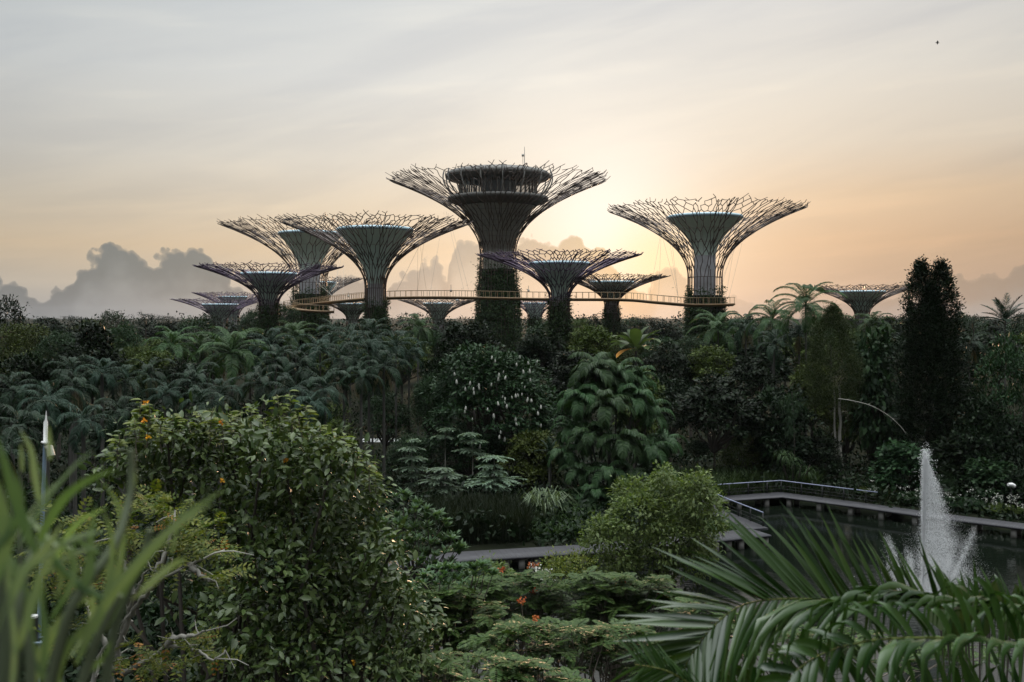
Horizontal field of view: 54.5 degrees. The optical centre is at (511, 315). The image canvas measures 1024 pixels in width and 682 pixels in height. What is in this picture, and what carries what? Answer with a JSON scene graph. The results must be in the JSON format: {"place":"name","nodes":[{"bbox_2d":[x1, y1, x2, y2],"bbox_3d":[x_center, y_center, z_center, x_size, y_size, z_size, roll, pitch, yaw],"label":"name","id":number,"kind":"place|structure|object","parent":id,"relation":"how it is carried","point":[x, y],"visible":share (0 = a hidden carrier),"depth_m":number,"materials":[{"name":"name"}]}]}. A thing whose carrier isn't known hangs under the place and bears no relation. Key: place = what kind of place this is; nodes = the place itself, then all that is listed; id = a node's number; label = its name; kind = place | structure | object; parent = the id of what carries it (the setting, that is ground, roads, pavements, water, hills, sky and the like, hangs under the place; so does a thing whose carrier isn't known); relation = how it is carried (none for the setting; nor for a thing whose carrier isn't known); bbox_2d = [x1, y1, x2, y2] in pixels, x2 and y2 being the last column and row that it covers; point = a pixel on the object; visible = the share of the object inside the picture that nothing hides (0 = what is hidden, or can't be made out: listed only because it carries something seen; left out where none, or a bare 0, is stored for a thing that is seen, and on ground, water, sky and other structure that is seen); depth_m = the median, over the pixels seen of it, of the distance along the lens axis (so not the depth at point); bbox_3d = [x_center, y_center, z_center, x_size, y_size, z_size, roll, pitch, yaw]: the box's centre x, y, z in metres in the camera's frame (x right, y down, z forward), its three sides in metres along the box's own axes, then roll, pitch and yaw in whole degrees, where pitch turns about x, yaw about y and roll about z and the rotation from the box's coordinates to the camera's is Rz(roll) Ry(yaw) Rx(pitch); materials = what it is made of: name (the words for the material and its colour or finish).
{"place":"outdoors","nodes":[
{"label":"outdoors","id":0,"kind":"place"},
{"bbox_2d":[0,319,1023,681],"bbox_3d":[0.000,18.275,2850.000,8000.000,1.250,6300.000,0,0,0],"label":"ground","id":1,"kind":"structure","parent":0,"point":[470,545],"depth_m":118.86,"materials":[{"name":"green plant"}]},
{"bbox_2d":[0,371,44,546],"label":"palm tree","id":2,"kind":"object","parent":1,"relation":"on","point":[11,395],"visible":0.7,"depth_m":75.77,"materials":[{"name":"green plant"}]},
{"bbox_2d":[0,399,57,566],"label":"palm tree","id":3,"kind":"object","parent":1,"relation":"on","point":[23,415],"visible":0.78,"depth_m":57.89,"materials":[{"name":"green plant"}]},
{"bbox_2d":[0,321,58,454],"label":"broadleaf tree","id":4,"kind":"object","parent":1,"relation":"on","point":[30,341],"visible":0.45,"depth_m":125.31,"materials":[{"name":"green plant"}]},
{"bbox_2d":[0,350,78,488],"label":"broadleaf tree","id":5,"kind":"object","parent":1,"relation":"on","point":[30,364],"visible":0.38,"depth_m":99.02,"materials":[{"name":"green plant"}]},
{"bbox_2d":[12,380,85,566],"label":"palm tree","id":6,"kind":"object","parent":1,"relation":"on","point":[49,409],"visible":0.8,"depth_m":69.86,"materials":[{"name":"green plant"}]},
{"bbox_2d":[29,328,76,459],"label":"broadleaf tree","id":7,"kind":"object","parent":1,"relation":"on","point":[45,346],"visible":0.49,"depth_m":121.27,"materials":[{"name":"green plant"}]},
{"bbox_2d":[42,355,93,513],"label":"palm tree","id":8,"kind":"object","parent":1,"relation":"on","point":[71,369],"visible":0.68,"depth_m":87.88,"materials":[{"name":"green plant"}]},
{"bbox_2d":[43,369,102,521],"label":"palm tree","id":9,"kind":"object","parent":1,"relation":"on","point":[76,380],"visible":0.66,"depth_m":77.86,"materials":[{"name":"green plant"}]},
{"bbox_2d":[53,402,117,570],"bbox_3d":[-26.607,11.511,62.144,3.787,12.278,3.749,0,0,-19],"label":"palm tree","id":10,"kind":"object","parent":1,"relation":"on","point":[83,428],"visible":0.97,"depth_m":61.87,"materials":[{"name":"green plant"}]},
{"bbox_2d":[59,314,126,475],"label":"broadleaf tree","id":11,"kind":"object","parent":1,"relation":"on","point":[93,335],"visible":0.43,"depth_m":109.20,"materials":[{"name":"green plant"}]},
{"bbox_2d":[73,356,130,523],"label":"palm tree","id":12,"kind":"object","parent":1,"relation":"on","point":[98,377],"visible":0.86,"depth_m":83.88,"materials":[{"name":"green plant"}]},
{"bbox_2d":[0,426,226,681],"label":"reed plant","id":13,"kind":"object","parent":1,"relation":"on","point":[18,603],"visible":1,"depth_m":1.46,"materials":[{"name":"green plant"}]},
{"bbox_2d":[93,395,145,557],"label":"palm tree","id":14,"kind":"object","parent":1,"relation":"on","point":[123,411],"visible":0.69,"depth_m":67.72,"materials":[{"name":"green plant"}]},
{"bbox_2d":[99,364,150,506],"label":"palm tree","id":15,"kind":"object","parent":1,"relation":"on","point":[122,383],"visible":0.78,"depth_m":85.63,"materials":[{"name":"green plant"}]},
{"bbox_2d":[86,388,178,461],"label":"broadleaf tree","id":16,"kind":"object","parent":1,"relation":"on","point":[92,435],"visible":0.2,"depth_m":96.90,"materials":[{"name":"green plant"}]},
{"bbox_2d":[14,479,255,681],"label":"twisted tree","id":17,"kind":"object","parent":1,"relation":"on","point":[157,665],"visible":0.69,"depth_m":12.31,"materials":[{"name":"green plant"}]},
{"bbox_2d":[137,378,191,530],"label":"palm tree","id":18,"kind":"object","parent":1,"relation":"on","point":[162,387],"visible":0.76,"depth_m":79.80,"materials":[{"name":"green plant"}]},
{"bbox_2d":[142,326,201,443],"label":"palm tree","id":19,"kind":"object","parent":1,"relation":"on","point":[170,342],"visible":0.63,"depth_m":127.57,"materials":[{"name":"green plant"}]},
{"bbox_2d":[154,356,211,466],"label":"broadleaf tree","id":20,"kind":"object","parent":1,"relation":"on","point":[178,369],"visible":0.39,"depth_m":107.29,"materials":[{"name":"green plant"}]},
{"bbox_2d":[171,297,257,355],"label":"supertree","id":21,"kind":"object","parent":1,"relation":"on","point":[222,310],"visible":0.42,"depth_m":345.69,"materials":[{"name":"metal"}]},
{"bbox_2d":[187,326,272,454],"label":"palm tree","id":22,"kind":"object","parent":1,"relation":"on","point":[249,360],"visible":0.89,"depth_m":105.28,"materials":[{"name":"green plant"}]},
{"bbox_2d":[229,364,288,490],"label":"palm tree","id":23,"kind":"object","parent":1,"relation":"on","point":[260,379],"visible":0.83,"depth_m":95.57,"materials":[{"name":"green plant"}]},
{"bbox_2d":[74,389,461,681],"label":"leafy tree","id":24,"kind":"object","parent":1,"relation":"on","point":[256,637],"visible":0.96,"depth_m":18.62,"materials":[{"name":"green plant"}]},
{"bbox_2d":[193,260,343,406],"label":"supertree","id":25,"kind":"object","parent":1,"relation":"on","point":[270,287],"visible":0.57,"depth_m":192.28,"materials":[{"name":"metal"}]},
{"bbox_2d":[256,372,325,487],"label":"palm tree","id":26,"kind":"object","parent":1,"relation":"on","point":[287,376],"visible":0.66,"depth_m":89.56,"materials":[{"name":"green plant"}]},
{"bbox_2d":[275,350,328,488],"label":"palm tree","id":27,"kind":"object","parent":1,"relation":"on","point":[303,360],"visible":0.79,"depth_m":99.37,"materials":[{"name":"green plant"}]},
{"bbox_2d":[217,214,399,385],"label":"supertree","id":28,"kind":"object","parent":1,"relation":"on","point":[311,250],"visible":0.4,"depth_m":248.78,"materials":[{"name":"metal"}]},
{"bbox_2d":[285,387,340,513],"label":"palm tree","id":29,"kind":"object","parent":1,"relation":"on","point":[312,400],"visible":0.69,"depth_m":87.69,"materials":[{"name":"green plant"}]},
{"bbox_2d":[296,368,351,501],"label":"palm tree","id":30,"kind":"object","parent":1,"relation":"on","point":[325,381],"visible":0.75,"depth_m":91.62,"materials":[{"name":"green plant"}]},
{"bbox_2d":[315,342,371,484],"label":"palm tree","id":31,"kind":"object","parent":1,"relation":"on","point":[345,360],"visible":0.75,"depth_m":99.48,"materials":[{"name":"green plant"}]},
{"bbox_2d":[336,359,385,490],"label":"palm tree","id":32,"kind":"object","parent":1,"relation":"on","point":[361,379],"visible":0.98,"depth_m":97.86,"materials":[{"name":"green plant"}]},
{"bbox_2d":[335,330,400,471],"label":"palm tree","id":33,"kind":"object","parent":1,"relation":"on","point":[373,350],"visible":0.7,"depth_m":103.82,"materials":[{"name":"green plant"}]},
{"bbox_2d":[275,210,472,411],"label":"supertree","id":34,"kind":"object","parent":1,"relation":"on","point":[376,248],"visible":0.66,"depth_m":181.57,"materials":[{"name":"metal"}]},
{"bbox_2d":[357,347,412,487],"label":"palm tree","id":35,"kind":"object","parent":1,"relation":"on","point":[385,360],"visible":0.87,"depth_m":101.87,"materials":[{"name":"green plant"}]},
{"bbox_2d":[358,390,416,459],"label":"broadleaf tree","id":36,"kind":"object","parent":1,"relation":"on","point":[402,416],"visible":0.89,"depth_m":117.19,"materials":[{"name":"green plant"}]},
{"bbox_2d":[381,432,437,481],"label":"broadleaf tree","id":37,"kind":"object","parent":1,"relation":"on","point":[392,458],"visible":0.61,"depth_m":105.33,"materials":[{"name":"green plant"}]},
{"bbox_2d":[339,647,506,681],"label":"feathery bush","id":38,"kind":"object","parent":1,"relation":"on","point":[453,665],"visible":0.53,"depth_m":23.72,"materials":[{"name":"green plant"}]},
{"bbox_2d":[376,486,471,644],"bbox_3d":[-3.522,12.101,38.028,4.303,11.198,2.304,0,0,0],"label":"shrub","id":39,"kind":"object","parent":1,"relation":"on","point":[425,552],"visible":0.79,"depth_m":37.88,"materials":[{"name":"green plant"}]},
{"bbox_2d":[408,371,451,472],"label":"broadleaf tree","id":40,"kind":"object","parent":1,"relation":"on","point":[420,409],"visible":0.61,"depth_m":111.35,"materials":[{"name":"green plant"}]},
{"bbox_2d":[399,299,474,368],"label":"supertree","id":41,"kind":"object","parent":1,"relation":"on","point":[437,312],"visible":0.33,"depth_m":289.03,"materials":[{"name":"metal"}]},
{"bbox_2d":[411,337,466,463],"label":"broadleaf tree","id":42,"kind":"object","parent":1,"relation":"on","point":[444,349],"visible":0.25,"depth_m":115.30,"materials":[{"name":"green plant"}]},
{"bbox_2d":[400,558,500,681],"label":"shrub","id":43,"kind":"object","parent":1,"relation":"on","point":[484,565],"visible":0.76,"depth_m":32.87,"materials":[{"name":"green plant"}]},
{"bbox_2d":[368,583,539,681],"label":"feathery bush","id":44,"kind":"object","parent":1,"relation":"on","point":[481,622],"visible":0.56,"depth_m":32.32,"materials":[{"name":"green plant"}]},
{"bbox_2d":[430,320,507,429],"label":"broadleaf tree","id":45,"kind":"object","parent":1,"relation":"on","point":[469,332],"visible":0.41,"depth_m":120.83,"materials":[{"name":"green plant"}]},
{"bbox_2d":[431,425,507,484],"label":"broadleaf tree","id":46,"kind":"object","parent":1,"relation":"on","point":[462,457],"visible":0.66,"depth_m":103.54,"materials":[{"name":"green plant"}]},
{"bbox_2d":[420,489,541,545],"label":"dark reeds","id":47,"kind":"object","parent":1,"relation":"on","point":[521,513],"visible":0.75,"depth_m":78.25,"materials":[{"name":"green plant"}]},
{"bbox_2d":[419,340,561,475],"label":"broadleaf tree","id":48,"kind":"object","parent":1,"relation":"on","point":[521,384],"visible":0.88,"depth_m":104.34,"materials":[{"name":"green plant"}]},
{"bbox_2d":[463,455,526,492],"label":"tiered sapling","id":49,"kind":"object","parent":1,"relation":"on","point":[492,484],"visible":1,"depth_m":90.44,"materials":[{"name":"green plant"}]},
{"bbox_2d":[385,147,610,397],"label":"supertree","id":50,"kind":"object","parent":1,"relation":"on","point":[497,210],"visible":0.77,"depth_m":211.47,"materials":[{"name":"metal"}]},
{"bbox_2d":[0,310,1023,376],"bbox_3d":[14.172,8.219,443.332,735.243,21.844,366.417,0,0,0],"label":"distant wood","id":51,"kind":"object","parent":1,"relation":"on","point":[395,325],"visible":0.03,"depth_m":342.52,"materials":[{"name":"green plant"}]},
{"bbox_2d":[1,387,1023,681],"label":"undergrowth","id":52,"kind":"object","parent":1,"relation":"on","point":[149,613],"visible":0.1,"depth_m":84.55,"materials":[{"name":"green plant"}]},
{"bbox_2d":[451,562,582,656],"bbox_3d":[0.170,13.979,41.830,5.914,7.468,4.356,0,0,0],"label":"feathery bush","id":53,"kind":"object","parent":1,"relation":"on","point":[539,600],"visible":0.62,"depth_m":41.27,"materials":[{"name":"green plant"}]},
{"bbox_2d":[447,652,591,681],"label":"feathery bush","id":54,"kind":"object","parent":1,"relation":"on","point":[515,667],"visible":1,"depth_m":19.93,"materials":[{"name":"green plant"}]},
{"bbox_2d":[497,428,563,491],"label":"broadleaf tree","id":55,"kind":"object","parent":1,"relation":"on","point":[536,469],"visible":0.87,"depth_m":98.89,"materials":[{"name":"green plant"}]},
{"bbox_2d":[514,334,558,384],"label":"broadleaf tree","id":56,"kind":"object","parent":1,"relation":"on","point":[532,343],"visible":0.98,"depth_m":148.93,"materials":[{"name":"green plant"}]},
{"bbox_2d":[456,615,618,681],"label":"feathery bush","id":57,"kind":"object","parent":1,"relation":"on","point":[567,639],"visible":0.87,"depth_m":29.69,"materials":[{"name":"green plant"}]},
{"bbox_2d":[475,248,643,420],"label":"supertree","id":58,"kind":"object","parent":1,"relation":"on","point":[561,277],"visible":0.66,"depth_m":167.55,"materials":[{"name":"metal"}]},
{"bbox_2d":[520,501,601,539],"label":"bank grass","id":59,"kind":"structure","parent":1,"relation":"on","point":[558,526],"depth_m":80.83,"materials":[{"name":"green plant"}]},
{"bbox_2d":[535,544,599,588],"bbox_3d":[2.666,14.335,47.802,3.406,6.733,3.111,0,0,0],"label":"shrub","id":60,"kind":"object","parent":1,"relation":"on","point":[562,566],"visible":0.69,"depth_m":47.77,"materials":[{"name":"green plant"}]},
{"bbox_2d":[541,348,595,454],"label":"broadleaf tree","id":61,"kind":"object","parent":1,"relation":"on","point":[559,380],"visible":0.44,"depth_m":121.17,"materials":[{"name":"green plant"}]},
{"bbox_2d":[568,325,617,422],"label":"broadleaf tree","id":62,"kind":"object","parent":1,"relation":"on","point":[582,341],"visible":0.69,"depth_m":139.17,"materials":[{"name":"green plant"}]},
{"bbox_2d":[532,618,669,681],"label":"feathery bush","id":63,"kind":"object","parent":1,"relation":"on","point":[619,650],"visible":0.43,"depth_m":31.57,"materials":[{"name":"green plant"}]},
{"bbox_2d":[531,566,684,681],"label":"feathery bush","id":64,"kind":"object","parent":1,"relation":"on","point":[611,598],"visible":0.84,"depth_m":39.35,"materials":[{"name":"green plant"}]},
{"bbox_2d":[546,352,687,507],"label":"clustering palm","id":65,"kind":"object","parent":1,"relation":"on","point":[623,380],"visible":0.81,"depth_m":93.20,"materials":[{"name":"green plant"}]},
{"bbox_2d":[578,273,670,388],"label":"supertree","id":66,"kind":"object","parent":1,"relation":"on","point":[611,315],"visible":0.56,"depth_m":231.54,"materials":[{"name":"metal"}]},
{"bbox_2d":[576,460,732,587],"bbox_3d":[9.482,13.867,66.246,10.542,8.971,7.163,0,0,0],"label":"shrub","id":67,"kind":"object","parent":1,"relation":"on","point":[690,513],"visible":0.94,"depth_m":64.96,"materials":[{"name":"green plant"}]},
{"bbox_2d":[637,339,699,394],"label":"broadleaf tree","id":68,"kind":"object","parent":1,"relation":"on","point":[674,363],"visible":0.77,"depth_m":130.57,"materials":[{"name":"green plant"}]},
{"bbox_2d":[651,370,699,462],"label":"broadleaf tree","id":69,"kind":"object","parent":1,"relation":"on","point":[678,385],"visible":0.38,"depth_m":117.50,"materials":[{"name":"green plant"}]},
{"bbox_2d":[607,193,810,401],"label":"supertree","id":70,"kind":"object","parent":1,"relation":"on","point":[704,232],"visible":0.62,"depth_m":200.51,"materials":[{"name":"metal"}]},
{"bbox_2d":[275,215,747,312],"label":"skyway","id":71,"kind":"object","parent":70,"relation":"attached to","point":[323,302],"visible":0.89,"depth_m":202.20,"materials":[{"name":"yellow paint"}]},
{"bbox_2d":[687,344,736,437],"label":"broadleaf tree","id":72,"kind":"object","parent":1,"relation":"on","point":[705,364],"visible":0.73,"depth_m":129.32,"materials":[{"name":"green plant"}]},
{"bbox_2d":[685,309,744,422],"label":"palm tree","id":73,"kind":"object","parent":1,"relation":"on","point":[716,332],"visible":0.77,"depth_m":149.60,"materials":[{"name":"green plant"}]},
{"bbox_2d":[664,371,769,467],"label":"broadleaf tree","id":74,"kind":"object","parent":1,"relation":"on","point":[723,402],"visible":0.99,"depth_m":102.30,"materials":[{"name":"green plant"}]},
{"bbox_2d":[715,425,772,470],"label":"broadleaf tree","id":75,"kind":"object","parent":1,"relation":"on","point":[730,460],"visible":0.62,"depth_m":104.77,"materials":[{"name":"green plant"}]},
{"bbox_2d":[664,464,827,505],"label":"reeds","id":76,"kind":"object","parent":1,"relation":"on","point":[730,475],"visible":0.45,"depth_m":98.63,"materials":[{"name":"green plant"}]},
{"bbox_2d":[721,354,784,442],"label":"broadleaf tree","id":77,"kind":"object","parent":1,"relation":"on","point":[759,380],"visible":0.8,"depth_m":120.37,"materials":[{"name":"green plant"}]},
{"bbox_2d":[719,335,795,397],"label":"broadleaf tree","id":78,"kind":"object","parent":1,"relation":"on","point":[784,370],"visible":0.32,"depth_m":155.00,"materials":[{"name":"green plant"}]},
{"bbox_2d":[742,298,802,374],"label":"palm tree","id":79,"kind":"object","parent":1,"relation":"on","point":[763,324],"visible":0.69,"depth_m":133.28,"materials":[{"name":"green plant"}]},
{"bbox_2d":[740,383,828,475],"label":"broadleaf tree","id":80,"kind":"object","parent":1,"relation":"on","point":[775,429],"visible":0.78,"depth_m":102.08,"materials":[{"name":"green plant"}]},
{"bbox_2d":[770,282,846,439],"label":"palm tree","id":81,"kind":"object","parent":1,"relation":"on","point":[811,311],"visible":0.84,"depth_m":123.28,"materials":[{"name":"green plant"}]},
{"bbox_2d":[787,359,837,462],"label":"broadleaf tree","id":82,"kind":"object","parent":1,"relation":"on","point":[794,379],"visible":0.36,"depth_m":114.31,"materials":[{"name":"green plant"}]},
{"bbox_2d":[610,503,1023,681],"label":"palm","id":83,"kind":"object","parent":1,"relation":"on","point":[706,660],"visible":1,"depth_m":5.57,"materials":[{"name":"green plant"}]},
{"bbox_2d":[795,434,849,480],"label":"broadleaf tree","id":84,"kind":"object","parent":1,"relation":"on","point":[825,455],"visible":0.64,"depth_m":102.68,"materials":[{"name":"green plant"}]},
{"bbox_2d":[661,593,1010,681],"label":"feathery bush","id":85,"kind":"object","parent":1,"relation":"on","point":[788,633],"visible":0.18,"depth_m":33.49,"materials":[{"name":"green plant"}]},
{"bbox_2d":[814,380,866,466],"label":"broadleaf tree","id":86,"kind":"object","parent":1,"relation":"on","point":[846,439],"visible":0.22,"depth_m":115.40,"materials":[{"name":"green plant"}]},
{"bbox_2d":[795,300,904,481],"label":"feathery tree","id":87,"kind":"object","parent":1,"relation":"on","point":[843,327],"visible":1,"depth_m":105.31,"materials":[{"name":"green plant"}]},
{"bbox_2d":[807,283,914,333],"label":"supertree","id":88,"kind":"object","parent":1,"relation":"on","point":[861,300],"visible":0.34,"depth_m":245.60,"materials":[{"name":"metal"}]},
{"bbox_2d":[838,318,902,472],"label":"broadleaf tree","id":89,"kind":"object","parent":1,"relation":"on","point":[877,389],"visible":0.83,"depth_m":110.08,"materials":[{"name":"green plant"}]},
{"bbox_2d":[749,476,1023,519],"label":"bank plants","id":90,"kind":"object","parent":1,"relation":"on","point":[837,493],"visible":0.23,"depth_m":94.41,"materials":[{"name":"green plant"}]},
{"bbox_2d":[867,437,942,492],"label":"shrub","id":91,"kind":"object","parent":1,"relation":"on","point":[893,458],"visible":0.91,"depth_m":95.81,"materials":[{"name":"green plant"}]},
{"bbox_2d":[886,254,978,457],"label":"columnar tree","id":92,"kind":"object","parent":1,"relation":"on","point":[935,380],"visible":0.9,"depth_m":102.87,"materials":[{"name":"green plant"}]},
{"bbox_2d":[926,433,984,494],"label":"shrub","id":93,"kind":"object","parent":1,"relation":"on","point":[947,462],"visible":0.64,"depth_m":96.05,"materials":[{"name":"green plant"}]},
{"bbox_2d":[929,580,1023,681],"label":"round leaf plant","id":94,"kind":"object","parent":1,"relation":"on","point":[940,626],"visible":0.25,"depth_m":21.76,"materials":[{"name":"green plant"}]},
{"bbox_2d":[951,392,1023,474],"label":"broadleaf tree","id":95,"kind":"object","parent":1,"relation":"on","point":[973,426],"visible":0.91,"depth_m":95.76,"materials":[{"name":"green plant"}]},
{"bbox_2d":[959,456,1017,501],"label":"shrub","id":96,"kind":"object","parent":1,"relation":"on","point":[986,469],"visible":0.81,"depth_m":92.05,"materials":[{"name":"green plant"}]},
{"bbox_2d":[968,328,1023,469],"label":"broadleaf tree","id":97,"kind":"object","parent":1,"relation":"on","point":[1008,355],"visible":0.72,"depth_m":98.98,"materials":[{"name":"green plant"}]},
{"bbox_2d":[0,0,1023,318],"label":"sky","id":98,"kind":"structure","parent":0,"point":[129,128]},
{"bbox_2d":[363,503,1023,681],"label":"water","id":99,"kind":"structure","parent":0,"point":[1002,551],"depth_m":74.39,"materials":[{"name":"black liquid"}]},
{"bbox_2d":[386,529,770,576],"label":"boardwalk","id":100,"kind":"structure","parent":99,"relation":"in","point":[519,555],"depth_m":71.87,"materials":[{"name":"grey wood"}]},
{"bbox_2d":[698,480,1023,537],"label":"boardwalk","id":101,"kind":"structure","parent":99,"relation":"in","point":[1016,528],"depth_m":90.38,"materials":[{"name":"grey wood"}]},
{"bbox_2d":[879,442,991,595],"bbox_3d":[27.553,13.063,64.184,9.164,9.934,8.864,0,0,0],"label":"fountain","id":102,"kind":"object","parent":99,"relation":"on","point":[926,469],"visible":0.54,"depth_m":63.85,"materials":[{"name":"white liquid"}]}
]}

